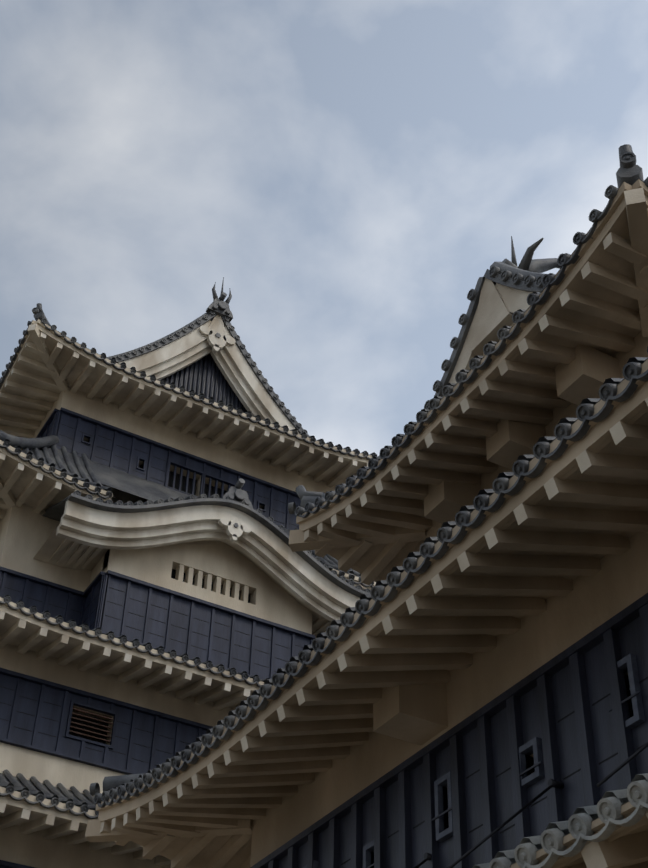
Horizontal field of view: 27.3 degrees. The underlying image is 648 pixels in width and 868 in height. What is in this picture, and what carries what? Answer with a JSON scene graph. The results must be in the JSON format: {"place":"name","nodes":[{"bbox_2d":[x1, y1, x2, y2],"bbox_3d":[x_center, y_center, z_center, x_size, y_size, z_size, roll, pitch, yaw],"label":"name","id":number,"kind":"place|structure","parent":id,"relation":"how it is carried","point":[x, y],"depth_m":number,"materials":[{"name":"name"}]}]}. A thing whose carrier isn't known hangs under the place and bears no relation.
{"place":"outdoors","nodes":[
{"label":"outdoors","id":0,"kind":"place"},
{"bbox_2d":[0,387,335,867],"bbox_3d":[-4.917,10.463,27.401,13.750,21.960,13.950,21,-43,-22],"label":"wall","id":1,"kind":"structure","parent":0,"point":[70,724],"depth_m":26.33,"materials":[{"name":"paint"}]},
{"bbox_2d":[0,277,379,867],"bbox_3d":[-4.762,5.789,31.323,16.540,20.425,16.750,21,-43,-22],"label":"keep roofs","id":2,"kind":"structure","parent":1,"relation":"on","point":[201,376],"depth_m":27.71,"materials":[{"name":"paint"}]},
{"bbox_2d":[0,0,647,455],"label":"sky","id":3,"kind":"structure","parent":0,"point":[350,171],"materials":[{"name":"grey"}]},
{"bbox_2d":[250,331,647,867],"bbox_3d":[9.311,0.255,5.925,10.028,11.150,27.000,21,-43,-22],"label":"wall","id":4,"kind":"structure","parent":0,"point":[534,725],"depth_m":11.35,"materials":[{"name":"paint"}]},
{"bbox_2d":[85,144,647,867],"bbox_3d":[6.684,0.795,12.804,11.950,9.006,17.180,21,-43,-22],"label":"turret roofs","id":5,"kind":"structure","parent":4,"relation":"on","point":[561,508],"depth_m":12.42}
]}

